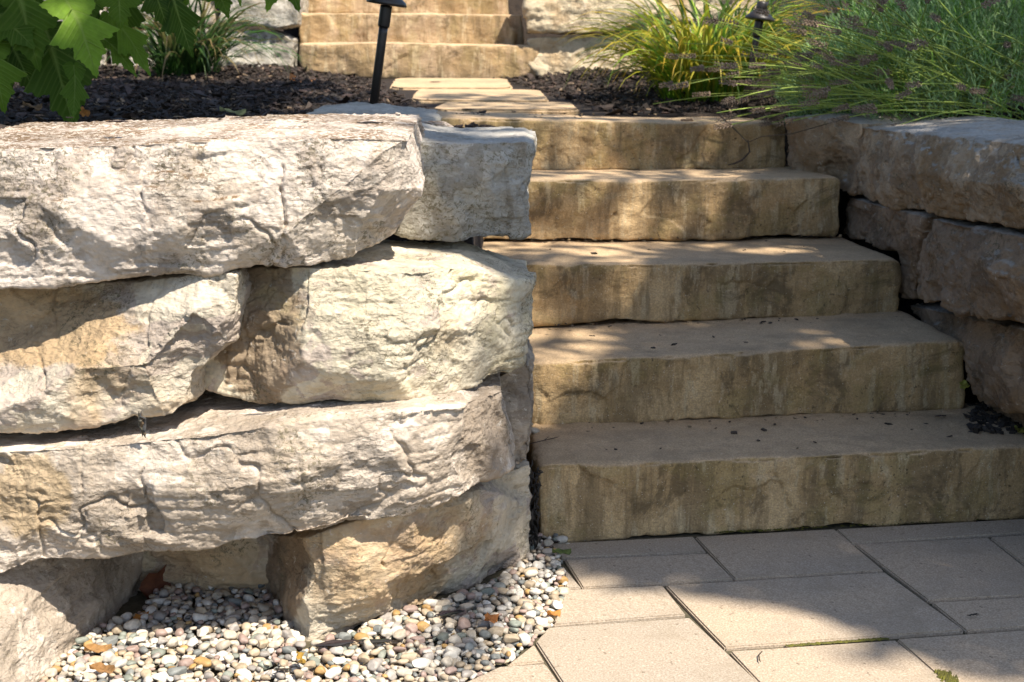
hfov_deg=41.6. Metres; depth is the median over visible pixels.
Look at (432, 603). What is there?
pebble
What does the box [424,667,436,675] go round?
pebble
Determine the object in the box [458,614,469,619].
pebble
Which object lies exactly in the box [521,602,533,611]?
pebble
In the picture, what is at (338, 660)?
pebble
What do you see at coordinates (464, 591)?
pebble
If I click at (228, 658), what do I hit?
pebble
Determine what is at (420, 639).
pebble
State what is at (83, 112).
dead leaf
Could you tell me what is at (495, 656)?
pebble
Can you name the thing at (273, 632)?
pebble
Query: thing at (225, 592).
pebble
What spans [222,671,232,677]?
pebble
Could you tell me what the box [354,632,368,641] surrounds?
pebble
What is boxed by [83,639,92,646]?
pebble
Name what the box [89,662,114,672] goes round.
dead leaf
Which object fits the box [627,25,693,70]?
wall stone
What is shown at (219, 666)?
pebble
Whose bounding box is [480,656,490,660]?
pebble
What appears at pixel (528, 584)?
pebble
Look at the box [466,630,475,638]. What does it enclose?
pebble
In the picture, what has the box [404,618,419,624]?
pebble
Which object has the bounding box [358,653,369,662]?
pebble
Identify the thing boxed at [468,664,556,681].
paver
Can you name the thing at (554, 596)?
pebble
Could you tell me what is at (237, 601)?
pebble
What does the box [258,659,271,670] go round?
pebble
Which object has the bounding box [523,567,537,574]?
pebble
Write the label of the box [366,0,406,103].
path light
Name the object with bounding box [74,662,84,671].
pebble
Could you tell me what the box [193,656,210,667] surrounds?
pebble
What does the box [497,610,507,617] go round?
pebble
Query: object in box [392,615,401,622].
pebble
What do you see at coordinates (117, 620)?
pebble
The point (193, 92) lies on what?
mulch
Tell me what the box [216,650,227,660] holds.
pebble
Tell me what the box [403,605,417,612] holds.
pebble
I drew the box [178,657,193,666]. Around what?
pebble
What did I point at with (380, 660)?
pebble
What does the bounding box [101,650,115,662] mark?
pebble
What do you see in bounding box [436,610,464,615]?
bark chip
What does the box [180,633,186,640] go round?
pebble
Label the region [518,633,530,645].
pebble
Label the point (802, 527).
moss
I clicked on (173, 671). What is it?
pebble
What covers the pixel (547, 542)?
pebble
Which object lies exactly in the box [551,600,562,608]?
pebble
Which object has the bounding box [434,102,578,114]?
stepping stone
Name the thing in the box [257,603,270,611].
pebble
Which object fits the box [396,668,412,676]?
pebble
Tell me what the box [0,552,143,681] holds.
wall stone
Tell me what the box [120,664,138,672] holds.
pebble
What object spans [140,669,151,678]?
pebble
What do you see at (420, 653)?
pebble
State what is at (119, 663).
pebble
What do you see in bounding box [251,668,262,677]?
pebble
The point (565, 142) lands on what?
stone step
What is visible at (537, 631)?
pebble
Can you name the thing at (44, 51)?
hydrangea shrub
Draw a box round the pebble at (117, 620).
[112,616,122,624]
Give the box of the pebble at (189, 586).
[184,582,194,591]
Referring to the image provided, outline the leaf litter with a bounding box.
[523,113,952,449]
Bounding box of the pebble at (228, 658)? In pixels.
[223,654,233,663]
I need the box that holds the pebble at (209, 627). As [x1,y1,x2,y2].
[200,624,212,634]
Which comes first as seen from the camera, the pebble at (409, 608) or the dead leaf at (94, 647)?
the dead leaf at (94, 647)
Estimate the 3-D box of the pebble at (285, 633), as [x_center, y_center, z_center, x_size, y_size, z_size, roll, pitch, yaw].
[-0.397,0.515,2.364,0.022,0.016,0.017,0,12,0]
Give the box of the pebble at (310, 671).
[297,669,312,679]
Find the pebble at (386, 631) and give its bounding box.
[381,627,391,636]
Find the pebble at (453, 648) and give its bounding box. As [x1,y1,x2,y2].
[445,645,460,655]
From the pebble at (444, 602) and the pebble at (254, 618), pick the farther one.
the pebble at (444, 602)
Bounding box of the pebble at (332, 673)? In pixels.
[325,667,341,678]
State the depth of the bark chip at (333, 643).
2.31 m
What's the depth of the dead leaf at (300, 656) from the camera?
2.22 m
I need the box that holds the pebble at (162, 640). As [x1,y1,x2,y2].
[157,636,168,644]
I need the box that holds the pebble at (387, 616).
[379,612,392,620]
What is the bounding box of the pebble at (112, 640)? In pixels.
[103,635,117,645]
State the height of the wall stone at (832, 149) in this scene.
0.236 m
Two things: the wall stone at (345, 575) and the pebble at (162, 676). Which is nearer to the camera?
the pebble at (162, 676)
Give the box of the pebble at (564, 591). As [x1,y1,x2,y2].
[559,587,568,596]
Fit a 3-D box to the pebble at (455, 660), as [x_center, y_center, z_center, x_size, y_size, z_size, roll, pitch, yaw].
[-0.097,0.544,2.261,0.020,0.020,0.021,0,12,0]
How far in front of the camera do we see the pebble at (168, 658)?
2.25 m
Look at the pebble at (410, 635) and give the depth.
2.36 m
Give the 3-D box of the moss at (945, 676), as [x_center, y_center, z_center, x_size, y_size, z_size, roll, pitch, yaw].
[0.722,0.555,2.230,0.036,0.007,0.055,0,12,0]
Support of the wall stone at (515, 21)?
on the stone step at (425, 60)
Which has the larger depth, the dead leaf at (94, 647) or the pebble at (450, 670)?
the dead leaf at (94, 647)
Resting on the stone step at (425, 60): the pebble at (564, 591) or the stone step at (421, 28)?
the stone step at (421, 28)
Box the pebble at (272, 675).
[263,669,275,678]
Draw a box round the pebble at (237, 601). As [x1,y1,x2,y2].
[228,598,241,606]
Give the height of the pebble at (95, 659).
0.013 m
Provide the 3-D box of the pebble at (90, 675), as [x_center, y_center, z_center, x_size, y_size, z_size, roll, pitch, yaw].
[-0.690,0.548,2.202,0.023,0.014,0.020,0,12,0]
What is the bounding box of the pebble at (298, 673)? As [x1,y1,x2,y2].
[294,669,303,678]
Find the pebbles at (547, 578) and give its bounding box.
[39,422,569,681]
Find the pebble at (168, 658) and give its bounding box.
[161,654,176,664]
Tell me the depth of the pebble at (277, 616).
2.45 m
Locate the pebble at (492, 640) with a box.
[490,636,501,644]
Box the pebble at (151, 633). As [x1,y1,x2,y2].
[148,630,154,637]
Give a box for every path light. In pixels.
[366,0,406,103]
[740,1,774,113]
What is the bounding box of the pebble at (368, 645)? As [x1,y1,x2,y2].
[363,638,373,650]
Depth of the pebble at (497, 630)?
2.36 m
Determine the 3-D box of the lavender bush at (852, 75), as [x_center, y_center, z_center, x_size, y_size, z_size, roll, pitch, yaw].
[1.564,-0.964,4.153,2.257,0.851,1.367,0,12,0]
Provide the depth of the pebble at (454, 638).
2.33 m
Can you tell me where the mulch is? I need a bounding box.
[0,62,1023,128]
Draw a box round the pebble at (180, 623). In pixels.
[175,620,184,628]
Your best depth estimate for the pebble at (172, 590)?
2.56 m
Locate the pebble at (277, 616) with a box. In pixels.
[271,615,280,619]
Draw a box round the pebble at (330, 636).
[324,633,335,640]
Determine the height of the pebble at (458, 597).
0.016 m
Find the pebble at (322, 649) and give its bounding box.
[318,646,327,652]
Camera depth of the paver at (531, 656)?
2.29 m
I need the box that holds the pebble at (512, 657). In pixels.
[505,651,515,661]
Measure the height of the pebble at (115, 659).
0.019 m
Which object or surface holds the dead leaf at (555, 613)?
on the paver at (581, 607)
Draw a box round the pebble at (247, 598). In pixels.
[243,594,254,602]
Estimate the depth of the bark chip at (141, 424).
2.15 m
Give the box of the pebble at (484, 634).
[479,629,490,638]
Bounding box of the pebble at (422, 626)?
[417,621,429,631]
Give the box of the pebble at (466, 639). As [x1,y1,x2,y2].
[462,637,477,646]
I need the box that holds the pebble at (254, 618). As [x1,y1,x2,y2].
[248,614,259,622]
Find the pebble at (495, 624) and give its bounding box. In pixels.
[489,622,503,627]
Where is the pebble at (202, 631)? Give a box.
[197,627,208,636]
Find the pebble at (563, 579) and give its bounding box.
[558,576,567,583]
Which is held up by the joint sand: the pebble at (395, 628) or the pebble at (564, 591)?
the pebble at (564, 591)
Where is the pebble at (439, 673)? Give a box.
[437,671,448,680]
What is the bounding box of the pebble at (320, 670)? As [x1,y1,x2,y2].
[314,665,325,674]
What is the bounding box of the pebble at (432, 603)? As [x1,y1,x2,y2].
[423,599,437,607]
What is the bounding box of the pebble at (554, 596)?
[549,594,559,600]
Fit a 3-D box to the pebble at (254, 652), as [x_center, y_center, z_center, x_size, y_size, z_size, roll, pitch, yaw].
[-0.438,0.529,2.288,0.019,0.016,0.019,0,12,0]
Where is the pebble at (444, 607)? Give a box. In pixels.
[439,605,452,612]
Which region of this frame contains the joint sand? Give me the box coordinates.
[37,509,1020,681]
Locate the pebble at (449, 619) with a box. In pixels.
[445,617,456,625]
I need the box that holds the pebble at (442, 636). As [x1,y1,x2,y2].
[437,632,448,641]
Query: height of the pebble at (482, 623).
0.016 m
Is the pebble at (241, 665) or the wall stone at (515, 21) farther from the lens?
the wall stone at (515, 21)
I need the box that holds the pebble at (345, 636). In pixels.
[338,632,351,639]
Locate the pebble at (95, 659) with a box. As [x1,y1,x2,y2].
[88,656,102,662]
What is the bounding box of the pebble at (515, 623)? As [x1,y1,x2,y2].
[509,620,521,627]
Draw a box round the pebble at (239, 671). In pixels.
[236,668,247,673]
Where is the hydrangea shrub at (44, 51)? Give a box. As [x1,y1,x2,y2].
[0,0,300,121]
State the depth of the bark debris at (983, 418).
3.17 m
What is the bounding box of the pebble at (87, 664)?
[85,662,93,669]
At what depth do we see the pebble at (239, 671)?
2.21 m
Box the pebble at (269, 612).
[261,609,275,616]
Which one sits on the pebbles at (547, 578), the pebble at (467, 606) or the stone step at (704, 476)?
the pebble at (467, 606)
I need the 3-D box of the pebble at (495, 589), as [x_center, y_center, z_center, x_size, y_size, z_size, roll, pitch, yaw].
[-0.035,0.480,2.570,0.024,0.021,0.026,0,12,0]
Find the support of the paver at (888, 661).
on the ground
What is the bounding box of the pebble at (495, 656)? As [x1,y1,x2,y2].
[489,653,500,659]
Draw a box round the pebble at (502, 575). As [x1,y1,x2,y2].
[500,573,510,578]
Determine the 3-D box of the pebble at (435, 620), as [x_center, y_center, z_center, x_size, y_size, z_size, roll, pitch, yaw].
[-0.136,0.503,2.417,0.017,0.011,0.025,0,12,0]
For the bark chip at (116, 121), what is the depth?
2.20 m
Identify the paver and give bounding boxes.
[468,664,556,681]
[508,646,543,665]
[536,618,756,681]
[552,537,705,560]
[553,586,684,626]
[563,567,580,589]
[565,554,732,588]
[666,573,962,650]
[695,529,882,581]
[730,641,944,681]
[837,519,1023,546]
[856,538,1023,603]
[897,630,1023,681]
[932,597,1023,633]
[991,535,1023,566]
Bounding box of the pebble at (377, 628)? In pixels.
[373,624,381,632]
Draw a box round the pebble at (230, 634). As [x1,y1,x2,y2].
[223,630,237,639]
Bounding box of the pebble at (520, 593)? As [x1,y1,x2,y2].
[515,589,523,598]
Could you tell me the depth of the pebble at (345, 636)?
2.35 m
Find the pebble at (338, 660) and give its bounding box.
[332,657,346,664]
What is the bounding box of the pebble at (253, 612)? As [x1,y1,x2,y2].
[247,609,258,615]
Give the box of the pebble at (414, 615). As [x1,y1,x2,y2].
[410,613,421,619]
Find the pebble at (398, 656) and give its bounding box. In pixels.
[396,653,401,659]
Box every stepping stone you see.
[390,78,512,89]
[413,89,548,103]
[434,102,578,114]
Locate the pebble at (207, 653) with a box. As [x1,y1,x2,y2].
[202,652,215,658]
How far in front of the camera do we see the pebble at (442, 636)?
2.35 m
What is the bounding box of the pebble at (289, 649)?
[282,645,294,653]
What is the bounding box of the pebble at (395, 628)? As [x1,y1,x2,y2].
[391,625,402,635]
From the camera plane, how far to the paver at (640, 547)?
2.82 m
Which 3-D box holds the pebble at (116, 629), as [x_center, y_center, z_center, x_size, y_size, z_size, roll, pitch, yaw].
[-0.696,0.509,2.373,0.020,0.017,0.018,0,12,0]
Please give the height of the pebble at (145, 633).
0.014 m
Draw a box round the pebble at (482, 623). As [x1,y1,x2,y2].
[478,620,490,628]
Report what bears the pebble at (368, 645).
on the pebbles at (547, 578)
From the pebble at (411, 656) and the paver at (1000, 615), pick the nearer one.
the pebble at (411, 656)
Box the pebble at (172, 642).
[166,637,177,647]
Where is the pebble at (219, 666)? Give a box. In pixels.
[215,663,224,669]
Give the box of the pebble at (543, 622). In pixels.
[535,618,547,626]
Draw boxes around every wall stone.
[0,112,424,288]
[0,267,251,433]
[0,372,514,572]
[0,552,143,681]
[100,49,110,65]
[108,0,228,28]
[110,29,219,67]
[136,535,268,594]
[205,240,536,404]
[218,0,308,29]
[219,29,300,67]
[264,459,531,640]
[306,102,441,120]
[394,123,536,241]
[422,121,453,126]
[500,339,534,463]
[507,15,524,44]
[522,0,658,35]
[527,36,643,76]
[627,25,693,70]
[655,0,764,24]
[785,113,940,195]
[843,197,949,299]
[855,116,1023,228]
[910,303,1023,413]
[916,218,1023,322]
[987,405,1023,426]
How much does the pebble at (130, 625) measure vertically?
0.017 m
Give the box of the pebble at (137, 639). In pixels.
[131,636,146,644]
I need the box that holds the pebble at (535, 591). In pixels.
[529,587,541,594]
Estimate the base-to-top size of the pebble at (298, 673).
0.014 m
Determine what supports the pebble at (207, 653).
on the joint sand
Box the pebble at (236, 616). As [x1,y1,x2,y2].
[224,614,241,620]
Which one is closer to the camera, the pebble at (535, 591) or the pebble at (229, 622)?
the pebble at (229, 622)
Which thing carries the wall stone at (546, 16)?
on the wall stone at (554, 55)
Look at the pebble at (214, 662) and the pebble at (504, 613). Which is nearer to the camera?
the pebble at (214, 662)
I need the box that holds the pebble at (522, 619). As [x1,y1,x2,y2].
[516,617,526,621]
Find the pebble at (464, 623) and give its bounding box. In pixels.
[457,617,470,630]
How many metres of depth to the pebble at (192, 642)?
2.31 m
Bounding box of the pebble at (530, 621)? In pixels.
[525,618,534,626]
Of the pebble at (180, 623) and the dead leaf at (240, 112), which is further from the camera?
the dead leaf at (240, 112)
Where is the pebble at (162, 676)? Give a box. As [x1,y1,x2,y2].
[151,671,168,681]
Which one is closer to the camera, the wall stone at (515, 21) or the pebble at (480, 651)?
the pebble at (480, 651)
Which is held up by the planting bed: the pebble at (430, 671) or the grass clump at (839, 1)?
the grass clump at (839, 1)
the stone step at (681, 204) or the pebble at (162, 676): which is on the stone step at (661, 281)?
the stone step at (681, 204)
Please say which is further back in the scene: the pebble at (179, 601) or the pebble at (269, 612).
the pebble at (179, 601)
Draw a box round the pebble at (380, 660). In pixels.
[368,658,383,665]
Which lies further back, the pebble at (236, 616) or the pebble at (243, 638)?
the pebble at (236, 616)
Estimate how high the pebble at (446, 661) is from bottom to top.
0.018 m
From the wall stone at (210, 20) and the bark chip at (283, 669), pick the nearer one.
the bark chip at (283, 669)
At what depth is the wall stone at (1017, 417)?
3.18 m
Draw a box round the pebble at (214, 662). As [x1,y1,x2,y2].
[211,659,222,668]
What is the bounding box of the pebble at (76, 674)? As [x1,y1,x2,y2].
[72,672,82,678]
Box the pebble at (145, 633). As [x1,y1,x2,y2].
[139,631,147,637]
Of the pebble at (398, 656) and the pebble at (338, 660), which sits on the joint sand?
the pebble at (398, 656)
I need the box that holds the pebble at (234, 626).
[229,622,239,631]
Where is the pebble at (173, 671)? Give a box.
[167,666,186,676]
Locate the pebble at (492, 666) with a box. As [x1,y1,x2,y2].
[480,661,495,671]
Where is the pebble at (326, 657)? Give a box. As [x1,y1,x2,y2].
[321,653,334,662]
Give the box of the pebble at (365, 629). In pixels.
[359,626,370,632]
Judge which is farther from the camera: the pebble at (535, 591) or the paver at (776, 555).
the paver at (776, 555)
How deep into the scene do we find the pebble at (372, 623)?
2.40 m
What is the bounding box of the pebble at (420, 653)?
[418,648,432,655]
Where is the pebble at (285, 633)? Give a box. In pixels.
[281,629,291,638]
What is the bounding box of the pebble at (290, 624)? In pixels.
[282,620,293,628]
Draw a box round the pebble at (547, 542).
[543,539,553,545]
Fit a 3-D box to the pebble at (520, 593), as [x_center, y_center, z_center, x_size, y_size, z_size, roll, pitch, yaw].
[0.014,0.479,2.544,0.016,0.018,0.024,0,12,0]
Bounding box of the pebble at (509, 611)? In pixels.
[506,608,518,615]
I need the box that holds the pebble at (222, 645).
[216,640,230,650]
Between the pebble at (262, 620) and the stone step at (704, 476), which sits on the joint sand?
the stone step at (704, 476)
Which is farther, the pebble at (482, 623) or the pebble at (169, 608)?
the pebble at (169, 608)
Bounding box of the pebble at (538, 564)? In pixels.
[531,561,543,568]
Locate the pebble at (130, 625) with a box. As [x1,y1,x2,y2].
[123,619,141,630]
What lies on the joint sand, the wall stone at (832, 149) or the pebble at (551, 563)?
the pebble at (551, 563)
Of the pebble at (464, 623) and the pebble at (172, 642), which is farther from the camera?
the pebble at (464, 623)
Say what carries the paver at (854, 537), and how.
on the ground
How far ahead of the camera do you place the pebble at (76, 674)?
2.22 m
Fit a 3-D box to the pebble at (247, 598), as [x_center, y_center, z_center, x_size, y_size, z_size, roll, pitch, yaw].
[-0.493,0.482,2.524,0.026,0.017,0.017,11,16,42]
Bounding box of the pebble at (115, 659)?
[108,656,122,664]
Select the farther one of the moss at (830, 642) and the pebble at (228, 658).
the moss at (830, 642)
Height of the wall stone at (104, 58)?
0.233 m
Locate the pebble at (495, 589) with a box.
[489,587,498,596]
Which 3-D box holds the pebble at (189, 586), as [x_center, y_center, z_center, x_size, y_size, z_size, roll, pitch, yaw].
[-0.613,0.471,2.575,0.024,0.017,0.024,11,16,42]
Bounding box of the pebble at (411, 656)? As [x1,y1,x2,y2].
[401,652,416,662]
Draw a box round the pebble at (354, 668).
[350,664,358,673]
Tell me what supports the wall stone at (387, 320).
on the wall stone at (206, 469)
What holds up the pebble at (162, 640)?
on the pebbles at (547, 578)
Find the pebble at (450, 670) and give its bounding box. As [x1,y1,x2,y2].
[445,666,456,674]
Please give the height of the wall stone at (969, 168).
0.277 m
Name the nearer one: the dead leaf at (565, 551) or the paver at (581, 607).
the paver at (581, 607)
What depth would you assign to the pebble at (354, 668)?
2.22 m
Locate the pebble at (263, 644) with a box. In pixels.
[258,639,268,648]
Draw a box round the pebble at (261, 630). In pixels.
[256,627,266,633]
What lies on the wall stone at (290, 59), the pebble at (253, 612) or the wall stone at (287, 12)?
the wall stone at (287, 12)
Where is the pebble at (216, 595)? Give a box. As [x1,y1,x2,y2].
[212,591,222,599]
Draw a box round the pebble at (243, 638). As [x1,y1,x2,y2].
[238,633,248,644]
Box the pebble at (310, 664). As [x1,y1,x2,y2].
[303,660,315,669]
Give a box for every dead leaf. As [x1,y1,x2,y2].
[23,101,41,110]
[79,107,89,116]
[84,643,111,652]
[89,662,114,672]
[133,611,148,619]
[139,564,170,598]
[220,107,245,115]
[296,650,305,662]
[484,612,498,622]
[547,609,560,616]
[552,548,570,554]
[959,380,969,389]
[1014,425,1023,432]
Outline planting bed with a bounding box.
[7,0,1023,508]
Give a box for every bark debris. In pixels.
[528,460,543,549]
[963,402,1023,434]
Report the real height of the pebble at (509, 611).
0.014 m
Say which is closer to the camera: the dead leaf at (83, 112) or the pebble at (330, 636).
the pebble at (330, 636)
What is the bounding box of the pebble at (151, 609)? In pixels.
[145,606,156,613]
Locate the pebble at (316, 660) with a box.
[309,656,319,665]
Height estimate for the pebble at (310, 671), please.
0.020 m
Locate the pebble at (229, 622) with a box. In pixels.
[224,617,236,628]
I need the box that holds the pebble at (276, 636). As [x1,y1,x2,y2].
[271,634,280,640]
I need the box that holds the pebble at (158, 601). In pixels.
[150,598,166,604]
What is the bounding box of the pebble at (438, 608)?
[433,604,441,611]
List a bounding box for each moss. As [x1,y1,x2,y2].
[715,518,1008,532]
[785,637,889,646]
[934,669,958,681]
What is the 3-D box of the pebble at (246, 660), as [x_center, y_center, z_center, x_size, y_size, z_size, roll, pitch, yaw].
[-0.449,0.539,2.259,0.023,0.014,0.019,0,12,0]
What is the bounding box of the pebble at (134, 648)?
[125,645,138,652]
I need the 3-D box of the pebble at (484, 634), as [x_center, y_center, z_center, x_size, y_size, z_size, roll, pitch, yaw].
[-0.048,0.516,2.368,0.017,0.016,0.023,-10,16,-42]
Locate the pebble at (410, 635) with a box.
[406,633,415,638]
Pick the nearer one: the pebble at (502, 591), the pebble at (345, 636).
the pebble at (345, 636)
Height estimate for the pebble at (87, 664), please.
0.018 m
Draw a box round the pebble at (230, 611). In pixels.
[226,608,234,615]
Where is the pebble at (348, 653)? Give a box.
[342,649,354,656]
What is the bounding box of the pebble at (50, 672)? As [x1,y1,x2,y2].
[44,667,56,676]
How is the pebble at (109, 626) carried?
on the pebbles at (547, 578)
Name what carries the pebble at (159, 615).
on the pebbles at (547, 578)
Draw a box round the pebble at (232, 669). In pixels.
[227,667,234,673]
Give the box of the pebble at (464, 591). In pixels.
[456,589,468,594]
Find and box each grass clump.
[100,0,313,80]
[558,0,851,101]
[576,0,871,79]
[712,0,1023,75]
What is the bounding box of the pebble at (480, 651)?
[472,649,485,659]
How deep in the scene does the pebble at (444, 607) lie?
2.48 m
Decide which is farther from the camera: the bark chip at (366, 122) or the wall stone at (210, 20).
the wall stone at (210, 20)
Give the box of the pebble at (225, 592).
[220,589,230,596]
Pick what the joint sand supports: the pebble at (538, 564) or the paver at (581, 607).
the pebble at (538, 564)
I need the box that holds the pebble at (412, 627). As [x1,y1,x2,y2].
[405,623,417,632]
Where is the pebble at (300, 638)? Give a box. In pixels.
[296,635,304,641]
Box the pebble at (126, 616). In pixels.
[120,612,132,622]
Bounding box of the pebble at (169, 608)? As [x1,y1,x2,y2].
[167,605,176,616]
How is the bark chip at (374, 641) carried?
on the pebbles at (547, 578)
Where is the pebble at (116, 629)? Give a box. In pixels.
[111,624,123,634]
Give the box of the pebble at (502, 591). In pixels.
[497,587,507,594]
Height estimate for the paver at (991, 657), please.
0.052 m
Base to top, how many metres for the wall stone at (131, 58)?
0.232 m
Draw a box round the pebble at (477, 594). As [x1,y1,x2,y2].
[473,591,483,601]
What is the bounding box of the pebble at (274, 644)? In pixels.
[268,639,281,648]
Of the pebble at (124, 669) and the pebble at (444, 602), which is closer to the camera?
the pebble at (124, 669)
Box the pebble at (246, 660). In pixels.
[238,656,251,665]
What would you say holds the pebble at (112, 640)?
on the joint sand
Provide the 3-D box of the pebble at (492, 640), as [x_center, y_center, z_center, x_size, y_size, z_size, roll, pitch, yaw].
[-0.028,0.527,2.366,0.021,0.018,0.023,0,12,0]
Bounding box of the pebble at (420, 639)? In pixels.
[410,636,424,642]
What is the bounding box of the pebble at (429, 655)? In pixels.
[422,652,433,660]
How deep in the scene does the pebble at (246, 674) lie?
2.20 m
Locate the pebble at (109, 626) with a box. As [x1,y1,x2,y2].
[106,623,114,630]
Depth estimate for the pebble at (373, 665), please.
2.23 m
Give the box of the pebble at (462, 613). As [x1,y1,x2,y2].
[456,609,466,615]
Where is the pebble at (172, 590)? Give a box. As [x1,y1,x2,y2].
[168,585,175,596]
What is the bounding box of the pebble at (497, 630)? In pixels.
[488,626,503,636]
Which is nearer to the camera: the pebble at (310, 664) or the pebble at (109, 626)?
the pebble at (310, 664)
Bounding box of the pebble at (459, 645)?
[454,642,465,648]
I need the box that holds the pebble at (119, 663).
[113,658,127,667]
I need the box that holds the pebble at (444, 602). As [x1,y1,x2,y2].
[436,599,450,605]
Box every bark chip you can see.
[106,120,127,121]
[138,411,145,437]
[274,668,291,670]
[315,640,355,646]
[356,638,392,643]
[357,121,382,123]
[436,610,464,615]
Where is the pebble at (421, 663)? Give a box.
[412,657,431,668]
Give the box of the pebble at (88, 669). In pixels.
[85,667,99,673]
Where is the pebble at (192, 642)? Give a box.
[185,637,198,647]
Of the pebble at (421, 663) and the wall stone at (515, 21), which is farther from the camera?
the wall stone at (515, 21)
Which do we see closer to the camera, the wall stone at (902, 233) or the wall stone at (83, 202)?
the wall stone at (83, 202)
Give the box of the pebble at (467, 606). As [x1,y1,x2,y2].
[459,603,473,610]
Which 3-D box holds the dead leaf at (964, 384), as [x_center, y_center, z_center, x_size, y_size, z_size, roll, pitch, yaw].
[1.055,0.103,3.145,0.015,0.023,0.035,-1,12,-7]
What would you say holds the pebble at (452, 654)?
on the pebble
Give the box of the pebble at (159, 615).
[153,610,166,621]
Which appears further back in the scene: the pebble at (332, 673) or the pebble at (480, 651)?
the pebble at (480, 651)
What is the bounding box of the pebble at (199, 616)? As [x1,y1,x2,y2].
[193,613,207,622]
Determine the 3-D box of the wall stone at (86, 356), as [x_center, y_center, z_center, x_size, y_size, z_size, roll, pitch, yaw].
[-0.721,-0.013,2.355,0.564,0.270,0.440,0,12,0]
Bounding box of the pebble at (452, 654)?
[443,650,457,657]
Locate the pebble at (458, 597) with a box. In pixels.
[453,593,464,601]
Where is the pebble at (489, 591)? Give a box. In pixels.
[480,587,494,595]
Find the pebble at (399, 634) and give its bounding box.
[393,629,405,639]
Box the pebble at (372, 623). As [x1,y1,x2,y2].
[367,619,384,627]
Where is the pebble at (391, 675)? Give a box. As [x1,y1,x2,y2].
[385,669,397,680]
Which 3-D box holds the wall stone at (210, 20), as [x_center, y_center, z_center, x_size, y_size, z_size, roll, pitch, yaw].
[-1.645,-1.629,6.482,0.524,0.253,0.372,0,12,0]
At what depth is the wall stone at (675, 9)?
6.32 m
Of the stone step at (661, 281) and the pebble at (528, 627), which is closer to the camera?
the pebble at (528, 627)
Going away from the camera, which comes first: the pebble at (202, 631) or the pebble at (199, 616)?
the pebble at (202, 631)
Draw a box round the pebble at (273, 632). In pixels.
[268,628,281,637]
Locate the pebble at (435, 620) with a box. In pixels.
[432,617,440,623]
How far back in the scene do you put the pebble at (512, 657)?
2.29 m
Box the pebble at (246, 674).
[240,669,252,681]
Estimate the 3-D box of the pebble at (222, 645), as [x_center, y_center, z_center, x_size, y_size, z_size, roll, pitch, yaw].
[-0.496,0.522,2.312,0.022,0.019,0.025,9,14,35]
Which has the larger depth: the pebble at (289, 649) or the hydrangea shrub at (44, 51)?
the hydrangea shrub at (44, 51)
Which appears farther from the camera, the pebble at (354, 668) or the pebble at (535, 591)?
the pebble at (535, 591)
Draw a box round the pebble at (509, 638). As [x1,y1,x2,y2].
[503,634,519,642]
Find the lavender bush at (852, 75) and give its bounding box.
[653,0,1023,164]
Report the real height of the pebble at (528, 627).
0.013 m
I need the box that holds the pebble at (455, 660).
[451,658,458,668]
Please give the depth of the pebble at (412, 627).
2.38 m
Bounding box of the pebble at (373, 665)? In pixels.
[367,659,380,671]
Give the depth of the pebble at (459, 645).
2.31 m
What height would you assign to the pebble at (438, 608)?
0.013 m
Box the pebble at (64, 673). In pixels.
[59,670,72,677]
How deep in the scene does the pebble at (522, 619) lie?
2.44 m
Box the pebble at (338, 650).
[329,646,343,654]
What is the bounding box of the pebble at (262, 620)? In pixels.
[258,615,266,624]
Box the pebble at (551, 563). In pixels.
[549,560,560,566]
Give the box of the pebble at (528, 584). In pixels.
[523,580,535,587]
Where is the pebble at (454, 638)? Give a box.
[448,634,461,644]
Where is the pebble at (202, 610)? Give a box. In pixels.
[195,607,207,613]
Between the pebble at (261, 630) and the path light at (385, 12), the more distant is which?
the path light at (385, 12)
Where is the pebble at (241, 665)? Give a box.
[235,663,247,671]
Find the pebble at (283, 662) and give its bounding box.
[279,659,288,666]
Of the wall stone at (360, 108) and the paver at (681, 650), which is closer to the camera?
the paver at (681, 650)
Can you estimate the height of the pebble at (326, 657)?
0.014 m
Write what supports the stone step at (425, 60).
on the planting bed
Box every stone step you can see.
[299,13,517,44]
[299,42,539,79]
[308,0,508,14]
[437,111,785,169]
[482,237,901,326]
[483,166,839,241]
[526,403,1023,542]
[528,310,964,424]
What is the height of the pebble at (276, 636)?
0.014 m
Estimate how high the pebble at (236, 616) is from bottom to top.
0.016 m
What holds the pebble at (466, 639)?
on the pebbles at (547, 578)
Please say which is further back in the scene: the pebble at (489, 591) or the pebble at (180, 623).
the pebble at (489, 591)
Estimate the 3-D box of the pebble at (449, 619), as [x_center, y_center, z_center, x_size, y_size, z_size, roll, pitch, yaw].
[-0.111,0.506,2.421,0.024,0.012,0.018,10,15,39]
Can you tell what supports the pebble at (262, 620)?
on the pebble
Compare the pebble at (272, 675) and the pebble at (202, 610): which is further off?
the pebble at (202, 610)
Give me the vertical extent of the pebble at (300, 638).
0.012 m
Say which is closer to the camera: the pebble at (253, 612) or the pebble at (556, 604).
the pebble at (253, 612)
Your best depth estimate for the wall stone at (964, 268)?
2.98 m
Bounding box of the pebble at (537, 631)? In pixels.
[533,629,545,634]
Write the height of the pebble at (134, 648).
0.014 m
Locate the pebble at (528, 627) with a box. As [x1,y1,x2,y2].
[523,624,532,632]
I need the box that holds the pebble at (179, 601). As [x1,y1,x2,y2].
[171,598,182,608]
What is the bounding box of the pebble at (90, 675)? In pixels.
[83,672,97,679]
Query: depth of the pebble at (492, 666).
2.25 m
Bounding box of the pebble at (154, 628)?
[151,625,164,631]
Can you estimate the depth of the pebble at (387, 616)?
2.45 m
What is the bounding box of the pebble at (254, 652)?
[249,648,259,656]
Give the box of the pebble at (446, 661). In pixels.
[441,656,452,667]
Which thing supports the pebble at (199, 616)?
on the pebbles at (547, 578)
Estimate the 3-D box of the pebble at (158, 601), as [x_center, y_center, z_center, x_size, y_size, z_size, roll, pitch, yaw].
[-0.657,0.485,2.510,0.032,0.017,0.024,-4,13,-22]

